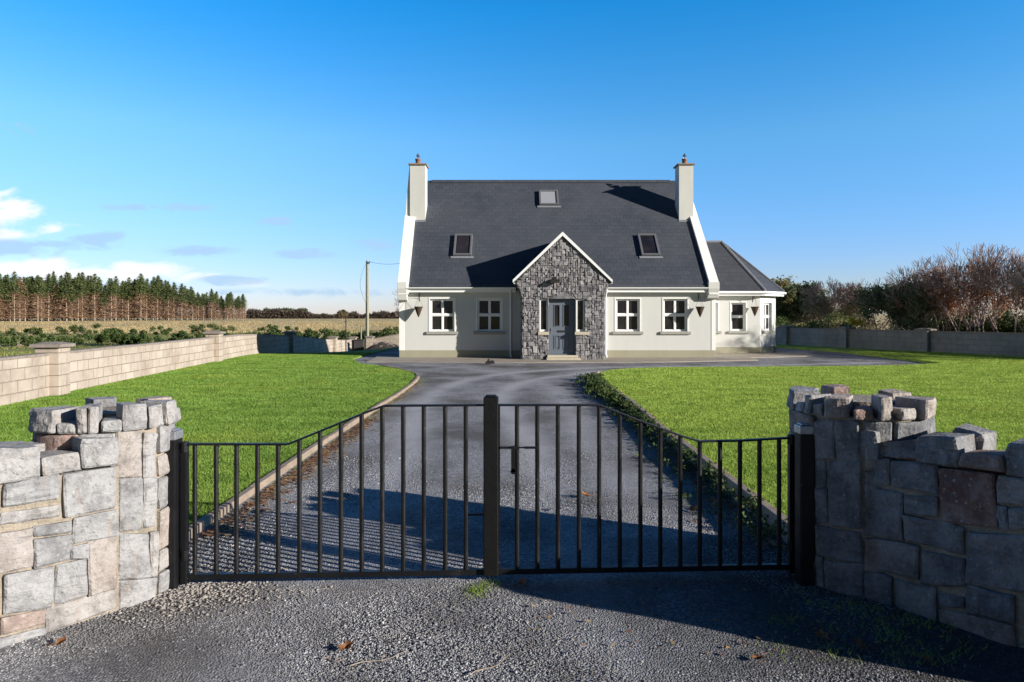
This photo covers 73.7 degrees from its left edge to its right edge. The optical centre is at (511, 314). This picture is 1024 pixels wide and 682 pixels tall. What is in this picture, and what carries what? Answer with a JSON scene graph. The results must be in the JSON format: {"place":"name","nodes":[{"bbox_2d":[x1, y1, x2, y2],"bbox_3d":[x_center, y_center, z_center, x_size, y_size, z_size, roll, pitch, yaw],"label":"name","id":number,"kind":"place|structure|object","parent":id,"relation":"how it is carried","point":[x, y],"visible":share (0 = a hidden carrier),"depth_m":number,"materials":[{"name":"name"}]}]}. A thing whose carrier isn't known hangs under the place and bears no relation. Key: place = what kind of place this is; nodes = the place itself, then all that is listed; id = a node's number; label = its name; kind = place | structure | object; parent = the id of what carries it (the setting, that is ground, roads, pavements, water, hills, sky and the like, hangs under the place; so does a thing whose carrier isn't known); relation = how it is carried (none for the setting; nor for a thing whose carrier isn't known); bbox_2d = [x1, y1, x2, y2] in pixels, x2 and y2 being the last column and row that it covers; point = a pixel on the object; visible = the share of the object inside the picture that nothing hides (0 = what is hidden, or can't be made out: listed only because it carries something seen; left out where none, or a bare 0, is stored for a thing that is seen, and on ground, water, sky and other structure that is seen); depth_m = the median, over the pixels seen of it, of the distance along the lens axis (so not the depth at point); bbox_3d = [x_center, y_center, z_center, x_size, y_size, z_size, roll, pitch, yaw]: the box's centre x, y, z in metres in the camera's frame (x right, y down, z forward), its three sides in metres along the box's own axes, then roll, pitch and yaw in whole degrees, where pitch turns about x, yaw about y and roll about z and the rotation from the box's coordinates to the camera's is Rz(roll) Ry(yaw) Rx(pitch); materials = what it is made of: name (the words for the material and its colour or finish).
{"place":"outdoors","nodes":[
{"label":"outdoors","id":0,"kind":"place"},
{"bbox_2d":[0,347,415,524],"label":"lawn","id":1,"kind":"structure","parent":0,"point":[374,350],"depth_m":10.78,"materials":[{"name":"green plant"}]},
{"bbox_2d":[99,560,332,622],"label":"gravel","id":2,"kind":"structure","parent":0,"point":[192,588],"depth_m":4.11,"materials":[{"name":"grey gravel"}]},
{"bbox_2d":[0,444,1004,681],"bbox_3d":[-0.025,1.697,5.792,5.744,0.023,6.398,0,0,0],"label":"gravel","id":3,"kind":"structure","parent":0,"point":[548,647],"depth_m":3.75,"materials":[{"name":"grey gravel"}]},
{"bbox_2d":[0,315,1022,355],"bbox_3d":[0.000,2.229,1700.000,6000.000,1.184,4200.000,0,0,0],"label":"ground","id":4,"kind":"structure","parent":0,"point":[276,321],"depth_m":164.60,"materials":[{"name":"plant"}]},
{"bbox_2d":[2,283,18,320],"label":"spruce tree","id":5,"kind":"object","parent":4,"relation":"on","point":[7,307],"visible":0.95,"depth_m":205.94,"materials":[{"name":"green plant"}]},
{"bbox_2d":[5,269,24,320],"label":"spruce tree","id":6,"kind":"object","parent":4,"relation":"on","point":[14,291],"visible":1,"depth_m":206.00,"materials":[{"name":"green plant"}]},
{"bbox_2d":[0,334,35,346],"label":"gorse bush","id":7,"kind":"object","parent":4,"relation":"on","point":[10,341],"visible":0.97,"depth_m":60.41,"materials":[{"name":"green plant"}]},
{"bbox_2d":[0,327,42,335],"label":"gorse bush","id":8,"kind":"object","parent":4,"relation":"on","point":[35,331],"visible":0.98,"depth_m":89.81,"materials":[{"name":"green plant"}]},
{"bbox_2d":[12,277,31,320],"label":"spruce tree","id":9,"kind":"object","parent":4,"relation":"on","point":[21,308],"visible":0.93,"depth_m":207.86,"materials":[{"name":"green plant"}]},
{"bbox_2d":[16,279,34,320],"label":"spruce tree","id":10,"kind":"object","parent":4,"relation":"on","point":[27,295],"visible":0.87,"depth_m":209.96,"materials":[{"name":"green plant"}]},
{"bbox_2d":[24,276,36,320],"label":"spruce tree","id":11,"kind":"object","parent":4,"relation":"on","point":[31,302],"visible":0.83,"depth_m":210.99,"materials":[{"name":"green plant"}]},
{"bbox_2d":[29,275,47,320],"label":"spruce tree","id":12,"kind":"object","parent":4,"relation":"on","point":[38,285],"visible":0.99,"depth_m":210.19,"materials":[{"name":"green plant"}]},
{"bbox_2d":[42,272,56,320],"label":"spruce tree","id":13,"kind":"object","parent":4,"relation":"on","point":[48,281],"visible":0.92,"depth_m":214.00,"materials":[{"name":"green plant"}]},
{"bbox_2d":[53,281,65,320],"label":"spruce tree","id":14,"kind":"object","parent":4,"relation":"on","point":[58,298],"visible":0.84,"depth_m":215.23,"materials":[{"name":"green plant"}]},
{"bbox_2d":[56,272,77,320],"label":"spruce tree","id":15,"kind":"object","parent":4,"relation":"on","point":[66,284],"visible":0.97,"depth_m":214.77,"materials":[{"name":"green plant"}]},
{"bbox_2d":[56,337,83,345],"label":"gorse bush","id":16,"kind":"object","parent":4,"relation":"on","point":[77,340],"visible":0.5,"depth_m":59.67,"materials":[{"name":"green plant"}]},
{"bbox_2d":[55,323,100,334],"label":"gorse bush","id":17,"kind":"object","parent":4,"relation":"on","point":[77,329],"visible":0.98,"depth_m":94.34,"materials":[{"name":"green plant"}]},
{"bbox_2d":[68,278,89,320],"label":"spruce tree","id":18,"kind":"object","parent":4,"relation":"on","point":[78,285],"visible":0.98,"depth_m":216.92,"materials":[{"name":"green plant"}]},
{"bbox_2d":[74,271,90,320],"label":"spruce tree","id":19,"kind":"object","parent":4,"relation":"on","point":[82,277],"visible":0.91,"depth_m":218.94,"materials":[{"name":"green plant"}]},
{"bbox_2d":[83,275,96,320],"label":"spruce tree","id":20,"kind":"object","parent":4,"relation":"on","point":[88,309],"visible":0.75,"depth_m":221.11,"materials":[{"name":"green plant"}]},
{"bbox_2d":[84,274,104,320],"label":"spruce tree","id":21,"kind":"object","parent":4,"relation":"on","point":[93,282],"visible":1,"depth_m":220.05,"materials":[{"name":"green plant"}]},
{"bbox_2d":[81,328,126,344],"bbox_3d":[-37.134,2.055,63.041,3.651,1.732,4.332,0,0,0],"label":"gorse bush","id":22,"kind":"object","parent":4,"relation":"on","point":[107,330],"visible":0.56,"depth_m":62.09,"materials":[{"name":"green plant"}]},
{"bbox_2d":[28,396,180,608],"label":"stone pier","id":23,"kind":"structure","parent":4,"relation":"on","point":[140,429],"depth_m":4.00,"materials":[{"name":"stone"}]},
{"bbox_2d":[98,287,110,320],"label":"spruce tree","id":24,"kind":"object","parent":4,"relation":"on","point":[104,296],"visible":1,"depth_m":221.41,"materials":[{"name":"green plant"}]},
{"bbox_2d":[104,277,119,320],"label":"spruce tree","id":25,"kind":"object","parent":4,"relation":"on","point":[111,292],"visible":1,"depth_m":222.34,"materials":[{"name":"green plant"}]},
{"bbox_2d":[106,276,124,317],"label":"spruce tree","id":26,"kind":"object","parent":4,"relation":"on","point":[115,298],"visible":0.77,"depth_m":225.30,"materials":[{"name":"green plant"}]},
{"bbox_2d":[117,281,129,319],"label":"spruce tree","id":27,"kind":"object","parent":4,"relation":"on","point":[122,285],"visible":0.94,"depth_m":226.90,"materials":[{"name":"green plant"}]},
{"bbox_2d":[98,332,150,345],"bbox_3d":[-33.984,2.196,59.994,3.416,1.455,3.704,0,0,0],"label":"gorse bush","id":28,"kind":"object","parent":4,"relation":"on","point":[106,337],"visible":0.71,"depth_m":59.32,"materials":[{"name":"green plant"}]},
{"bbox_2d":[117,282,136,319],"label":"spruce tree","id":29,"kind":"object","parent":4,"relation":"on","point":[128,298],"visible":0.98,"depth_m":227.19,"materials":[{"name":"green plant"}]},
{"bbox_2d":[129,279,139,319],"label":"spruce tree","id":30,"kind":"object","parent":4,"relation":"on","point":[134,305],"visible":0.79,"depth_m":229.00,"materials":[{"name":"green plant"}]},
{"bbox_2d":[115,333,161,344],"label":"gorse bush","id":31,"kind":"object","parent":4,"relation":"on","point":[141,337],"visible":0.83,"depth_m":59.43,"materials":[{"name":"green plant"}]},
{"bbox_2d":[132,273,149,319],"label":"spruce tree","id":32,"kind":"object","parent":4,"relation":"on","point":[140,281],"visible":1,"depth_m":227.41,"materials":[{"name":"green plant"}]},
{"bbox_2d":[138,282,152,319],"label":"spruce tree","id":33,"kind":"object","parent":4,"relation":"on","point":[147,312],"visible":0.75,"depth_m":230.95,"materials":[{"name":"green plant"}]},
{"bbox_2d":[128,325,172,334],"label":"gorse bush","id":34,"kind":"object","parent":4,"relation":"on","point":[160,328],"visible":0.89,"depth_m":91.39,"materials":[{"name":"green plant"}]},
{"bbox_2d":[147,276,160,319],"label":"spruce tree","id":35,"kind":"object","parent":4,"relation":"on","point":[153,296],"visible":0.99,"depth_m":231.47,"materials":[{"name":"green plant"}]},
{"bbox_2d":[150,277,166,319],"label":"spruce tree","id":36,"kind":"object","parent":4,"relation":"on","point":[159,297],"visible":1,"depth_m":232.00,"materials":[{"name":"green plant"}]},
{"bbox_2d":[161,282,176,319],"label":"spruce tree","id":37,"kind":"object","parent":4,"relation":"on","point":[168,299],"visible":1,"depth_m":233.27,"materials":[{"name":"green plant"}]},
{"bbox_2d":[164,428,182,590],"bbox_3d":[-2.130,1.255,4.260,0.109,1.090,0.109,0,0,0],"label":"gate post","id":38,"kind":"object","parent":4,"relation":"on","point":[173,476],"visible":0.46,"depth_m":4.21,"materials":[{"name":"black paint"}]},
{"bbox_2d":[179,395,498,583],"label":"driveway gate","id":39,"kind":"structure","parent":38,"relation":"attached to","point":[489,514],"depth_m":4.31,"materials":[{"name":"black metal"}]},
{"bbox_2d":[167,282,179,319],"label":"spruce tree","id":40,"kind":"object","parent":4,"relation":"on","point":[174,287],"visible":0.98,"depth_m":234.52,"materials":[{"name":"green plant"}]},
{"bbox_2d":[0,332,349,356],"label":"pasture grass","id":41,"kind":"structure","parent":4,"relation":"on","point":[6,353],"depth_m":57.32,"materials":[{"name":"green plant"}]},
{"bbox_2d":[0,330,357,405],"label":"block wall","id":42,"kind":"structure","parent":4,"relation":"on","point":[52,368],"depth_m":16.97,"materials":[{"name":"concrete"}]},
{"bbox_2d":[172,283,189,319],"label":"spruce tree","id":43,"kind":"object","parent":4,"relation":"on","point":[182,304],"visible":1,"depth_m":235.26,"materials":[{"name":"green plant"}]},
{"bbox_2d":[167,330,203,340],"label":"gorse bush","id":44,"kind":"object","parent":4,"relation":"on","point":[182,334],"visible":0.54,"depth_m":63.60,"materials":[{"name":"green plant"}]},
{"bbox_2d":[0,320,398,333],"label":"rough grass","id":45,"kind":"structure","parent":4,"relation":"on","point":[239,327],"depth_m":149.10,"materials":[{"name":"plant"}]},
{"bbox_2d":[206,287,216,319],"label":"spruce tree","id":46,"kind":"object","parent":4,"relation":"on","point":[211,293],"visible":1,"depth_m":240.79,"materials":[{"name":"green plant"}]},
{"bbox_2d":[189,323,236,333],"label":"gorse bush","id":47,"kind":"object","parent":4,"relation":"on","point":[199,328],"visible":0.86,"depth_m":95.18,"materials":[{"name":"green plant"}]},
{"bbox_2d":[245,308,322,318],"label":"distant hedge","id":48,"kind":"object","parent":4,"relation":"on","point":[275,313],"visible":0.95,"depth_m":330.49,"materials":[{"name":"green plant"}]},
{"bbox_2d":[320,310,398,318],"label":"distant hedge","id":49,"kind":"object","parent":4,"relation":"on","point":[383,314],"visible":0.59,"depth_m":330.82,"materials":[{"name":"green plant"}]},
{"bbox_2d":[360,261,369,335],"bbox_3d":[-11.177,-0.533,51.981,0.748,7.167,0.317,0,0,0],"label":"utility pole","id":50,"kind":"object","parent":4,"relation":"on","point":[367,298],"visible":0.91,"depth_m":51.90,"materials":[{"name":"wood"}]},
{"bbox_2d":[365,334,398,348],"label":"block wall","id":51,"kind":"structure","parent":4,"relation":"on","point":[371,340],"depth_m":47.39,"materials":[{"name":"concrete"}]},
{"bbox_2d":[365,341,398,349],"bbox_3d":[-8.250,2.029,44.000,2.600,0.619,1.800,0,0,0],"label":"rubble heap","id":52,"kind":"object","parent":4,"relation":"on","point":[381,345],"visible":0.64,"depth_m":43.55,"materials":[{"name":"soil"}]},
{"bbox_2d":[397,153,785,359],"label":"house","id":53,"kind":"structure","parent":4,"relation":"on","point":[563,269],"depth_m":27.24,"materials":[{"name":"white paint"}]},
{"bbox_2d":[426,298,457,333],"bbox_3d":[-2.730,0.050,26.745,1.240,1.440,0.230,0,0,0],"label":"window","id":54,"kind":"structure","parent":53,"relation":"in","point":[442,311],"depth_m":26.81,"materials":[{"name":"white plastic"}]},
{"bbox_2d":[474,298,504,333],"bbox_3d":[-0.880,0.050,26.745,1.240,1.440,0.230,0,0,0],"label":"window","id":55,"kind":"structure","parent":53,"relation":"in","point":[489,311],"depth_m":26.81,"materials":[{"name":"white plastic"}]},
{"bbox_2d":[549,299,574,354],"bbox_3d":[1.870,0.460,25.690,1.000,2.100,0.120,0,0,0],"label":"door","id":56,"kind":"structure","parent":53,"relation":"in","point":[561,311],"depth_m":25.69,"materials":[{"name":"blue wood"}]},
{"bbox_2d":[612,298,643,333],"bbox_3d":[4.530,0.050,26.745,1.220,1.440,0.230,0,0,0],"label":"window","id":57,"kind":"structure","parent":53,"relation":"in","point":[626,309],"depth_m":26.81,"materials":[{"name":"white plastic"}]},
{"bbox_2d":[660,298,690,333],"bbox_3d":[6.390,0.050,26.745,1.220,1.440,0.230,0,0,0],"label":"window","id":58,"kind":"structure","parent":53,"relation":"in","point":[675,311],"depth_m":26.81,"materials":[{"name":"white plastic"}]},
{"bbox_2d":[728,301,748,333],"bbox_3d":[9.785,0.122,29.545,0.910,1.385,0.230,0,0,0],"label":"window","id":59,"kind":"structure","parent":53,"relation":"in","point":[737,308],"depth_m":29.61,"materials":[{"name":"white plastic"}]},
{"bbox_2d":[762,302,774,332],"bbox_3d":[11.183,0.122,29.978,1.008,1.385,0.230,0,0,-42],"label":"window","id":60,"kind":"structure","parent":53,"relation":"in","point":[765,304],"depth_m":30.10,"materials":[{"name":"white plastic"}]},
{"bbox_2d":[573,372,625,401],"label":"kerb weeds","id":61,"kind":"object","parent":4,"relation":"on","point":[600,389],"visible":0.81,"depth_m":14.87,"materials":[{"name":"green plant"}]},
{"bbox_2d":[771,275,826,324],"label":"willow tree","id":62,"kind":"object","parent":4,"relation":"on","point":[785,282],"visible":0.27,"depth_m":50.15,"materials":[{"name":"green plant"}]},
{"bbox_2d":[776,280,829,325],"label":"cypress tree","id":63,"kind":"object","parent":4,"relation":"on","point":[782,310],"visible":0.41,"depth_m":49.88,"materials":[{"name":"green plant"}]},
{"bbox_2d":[794,422,814,585],"bbox_3d":[1.853,1.242,4.320,0.099,1.115,0.099,0,0,0],"label":"gate post","id":64,"kind":"object","parent":4,"relation":"on","point":[804,504],"visible":0.84,"depth_m":4.27,"materials":[{"name":"black metal"}]},
{"bbox_2d":[498,404,794,574],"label":"driveway gate","id":65,"kind":"structure","parent":64,"relation":"attached to","point":[789,566],"depth_m":4.39,"materials":[{"name":"black metal"}]},
{"bbox_2d":[787,307,839,325],"bbox_3d":[20.982,0.716,47.033,3.601,2.492,3.625,0,0,0],"label":"bramble bush","id":66,"kind":"object","parent":4,"relation":"on","point":[813,316],"visible":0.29,"depth_m":47.40,"materials":[{"name":"green plant"}]},
{"bbox_2d":[798,276,880,318],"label":"bare tree","id":67,"kind":"object","parent":4,"relation":"on","point":[822,305],"visible":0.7,"depth_m":44.66,"materials":[{"name":"brown plant"}]},
{"bbox_2d":[819,310,870,328],"bbox_3d":[19.948,0.776,41.066,2.800,2.091,2.841,0,0,0],"label":"green bush","id":68,"kind":"object","parent":4,"relation":"on","point":[838,315],"visible":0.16,"depth_m":41.32,"materials":[{"name":"green plant"}]},
{"bbox_2d":[830,281,869,319],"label":"bare tree","id":69,"kind":"object","parent":4,"relation":"on","point":[843,310],"visible":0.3,"depth_m":44.74,"materials":[{"name":"brown plant"}]},
{"bbox_2d":[835,317,864,328],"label":"flowering gorse","id":70,"kind":"object","parent":4,"relation":"on","point":[852,321],"visible":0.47,"depth_m":36.05,"materials":[{"name":"green plant"}]},
{"bbox_2d":[786,384,936,598],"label":"stone pier","id":71,"kind":"structure","parent":4,"relation":"on","point":[838,417],"depth_m":4.14,"materials":[{"name":"stone"}]},
{"bbox_2d":[834,315,890,329],"bbox_3d":[20.054,0.891,38.854,2.972,1.861,2.879,0,0,0],"label":"brown bush","id":72,"kind":"object","parent":4,"relation":"on","point":[877,325],"visible":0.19,"depth_m":38.50,"materials":[{"name":"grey plant"}]},
{"bbox_2d":[847,275,934,329],"bbox_3d":[19.612,-0.007,34.462,4.480,4.046,4.213,0,0,42],"label":"bush","id":73,"kind":"object","parent":4,"relation":"on","point":[861,295],"visible":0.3,"depth_m":34.50,"materials":[{"name":"green plant"}]},
{"bbox_2d":[776,325,1023,356],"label":"block wall","id":74,"kind":"structure","parent":4,"relation":"on","point":[987,343],"depth_m":30.53,"materials":[{"name":"concrete"}]},
{"bbox_2d":[856,275,959,330],"bbox_3d":[19.517,0.002,32.930,4.191,4.026,4.457,0,0,-18],"label":"bush","id":75,"kind":"object","parent":4,"relation":"on","point":[921,306],"visible":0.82,"depth_m":32.62,"materials":[{"name":"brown plant"}]},
{"bbox_2d":[880,261,957,327],"bbox_3d":[19.539,-0.326,32.547,4.890,4.543,2.856,0,0,-31],"label":"beech tree","id":76,"kind":"object","parent":4,"relation":"on","point":[906,278],"visible":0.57,"depth_m":32.25,"materials":[{"name":"brown plant"}]},
{"bbox_2d":[899,253,969,330],"bbox_3d":[20.190,-0.478,32.050,3.165,4.919,2.852,0,0,-38],"label":"beech tree","id":77,"kind":"object","parent":4,"relation":"on","point":[926,263],"visible":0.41,"depth_m":31.80,"materials":[{"name":"brown plant"}]},
{"bbox_2d":[912,263,968,330],"bbox_3d":[20.447,-0.292,31.913,3.332,4.485,2.770,0,0,-18],"label":"beech tree","id":78,"kind":"object","parent":4,"relation":"on","point":[950,326],"visible":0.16,"depth_m":31.79,"materials":[{"name":"brown plant"}]},
{"bbox_2d":[859,423,1023,647],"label":"stone wall","id":79,"kind":"structure","parent":4,"relation":"on","point":[946,526],"depth_m":3.72,"materials":[{"name":"stone"}]},
{"bbox_2d":[909,256,985,331],"bbox_3d":[19.733,-0.375,31.103,2.506,4.679,3.638,0,0,-27],"label":"beech tree","id":80,"kind":"object","parent":4,"relation":"on","point":[936,291],"visible":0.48,"depth_m":30.84,"materials":[{"name":"brown plant"}]},
{"bbox_2d":[912,258,1017,331],"bbox_3d":[20.784,-0.342,31.232,4.928,4.578,2.878,0,0,8],"label":"beech tree","id":81,"kind":"object","parent":4,"relation":"on","point":[957,309],"visible":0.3,"depth_m":31.16,"materials":[{"name":"brown plant"}]},
{"bbox_2d":[921,242,1013,331],"bbox_3d":[20.276,-0.622,29.820,3.036,5.236,3.370,0,0,-4],"label":"beech tree","id":82,"kind":"object","parent":4,"relation":"on","point":[971,269],"visible":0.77,"depth_m":29.43,"materials":[{"name":"brown plant"}]},
{"bbox_2d":[927,245,1018,331],"bbox_3d":[20.212,-0.535,29.807,3.100,5.020,3.730,0,0,3],"label":"beech tree","id":83,"kind":"object","parent":4,"relation":"on","point":[979,271],"visible":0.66,"depth_m":29.34,"materials":[{"name":"brown plant"}]},
{"bbox_2d":[931,318,1023,332],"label":"earth bank","id":84,"kind":"structure","parent":4,"relation":"on","point":[981,325],"depth_m":32.27,"materials":[{"name":"brown soil"}]},
{"bbox_2d":[886,301,1023,332],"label":"undergrowth","id":85,"kind":"object","parent":84,"relation":"on","point":[1011,325],"visible":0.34,"depth_m":31.33,"materials":[{"name":"brown plant"}]},
{"bbox_2d":[952,252,1022,331],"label":"beech tree","id":86,"kind":"object","parent":4,"relation":"on","point":[999,312],"visible":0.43,"depth_m":29.46,"materials":[{"name":"brown plant"}]},
{"bbox_2d":[957,254,1021,332],"bbox_3d":[20.658,-0.293,29.457,2.409,4.499,3.498,0,0,3],"label":"beech tree","id":87,"kind":"object","parent":4,"relation":"on","point":[989,307],"visible":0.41,"depth_m":29.29,"materials":[{"name":"brown plant"}]},
{"bbox_2d":[980,260,1023,313],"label":"beech tree","id":88,"kind":"object","parent":4,"relation":"on","point":[1021,291],"visible":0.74,"depth_m":27.34,"materials":[{"name":"brown plant"}]},
{"bbox_2d":[980,260,1023,332],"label":"beech tree","id":89,"kind":"object","parent":4,"relation":"on","point":[999,283],"visible":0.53,"depth_m":27.94,"materials":[{"name":"brown plant"}]},
{"bbox_2d":[994,248,1023,302],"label":"beech tree","id":90,"kind":"object","parent":4,"relation":"on","point":[1021,258],"visible":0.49,"depth_m":28.00,"materials":[{"name":"brown plant"}]},
{"bbox_2d":[995,254,1023,309],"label":"beech tree","id":91,"kind":"object","parent":4,"relation":"on","point":[1016,276],"visible":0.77,"depth_m":26.60,"materials":[{"name":"brown plant"}]},
{"bbox_2d":[0,348,1023,681],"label":"driveway","id":92,"kind":"structure","parent":0,"point":[730,606],"depth_m":4.28,"materials":[{"name":"grey asphalt"}]},
{"bbox_2d":[0,436,118,648],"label":"stone wall","id":93,"kind":"structure","parent":92,"relation":"on","point":[59,539],"depth_m":3.67,"materials":[{"name":"stone"}]},
{"bbox_2d":[189,365,418,539],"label":"kerb","id":94,"kind":"structure","parent":92,"relation":"on","point":[207,520],"depth_m":7.27,"materials":[{"name":"concrete"}]},
{"bbox_2d":[202,382,422,535],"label":"leaf litter","id":95,"kind":"object","parent":92,"relation":"on","point":[210,532],"visible":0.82,"depth_m":7.00,"materials":[{"name":"brown plant"}]},
{"bbox_2d":[459,578,505,600],"bbox_3d":[-0.170,1.684,4.226,0.368,0.028,0.239,0,0,-44],"label":"grass tuft","id":96,"kind":"object","parent":92,"relation":"on","point":[474,591],"visible":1,"depth_m":4.22,"materials":[{"name":"green plant"}]},
{"bbox_2d":[579,374,786,549],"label":"kerb weeds","id":97,"kind":"object","parent":92,"relation":"on","point":[706,474],"visible":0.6,"depth_m":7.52,"materials":[{"name":"green plant"}]},
{"bbox_2d":[594,371,786,543],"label":"kerb","id":98,"kind":"structure","parent":92,"relation":"on","point":[770,510],"depth_m":6.41,"materials":[{"name":"concrete"}]},
{"bbox_2d":[527,574,987,654],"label":"leaf litter","id":99,"kind":"object","parent":92,"relation":"on","point":[672,642],"visible":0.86,"depth_m":3.72,"materials":[{"name":"brown plant"}]},
{"bbox_2d":[757,582,987,670],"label":"verge grass","id":100,"kind":"structure","parent":92,"relation":"on","point":[864,615],"depth_m":3.65,"materials":[{"name":"green plant"}]},
{"bbox_2d":[0,0,1023,314],"label":"sky","id":101,"kind":"structure","parent":0,"point":[262,151],"materials":[{"name":"blue"}]},
{"bbox_2d":[366,352,819,362],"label":"footpath","id":102,"kind":"structure","parent":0,"point":[717,357],"depth_m":25.36,"materials":[{"name":"concrete"}]},
{"bbox_2d":[599,344,1023,515],"bbox_3d":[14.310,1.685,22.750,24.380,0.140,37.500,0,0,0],"label":"lawn","id":103,"kind":"structure","parent":0,"point":[825,349],"depth_m":13.64,"materials":[{"name":"green plant"}]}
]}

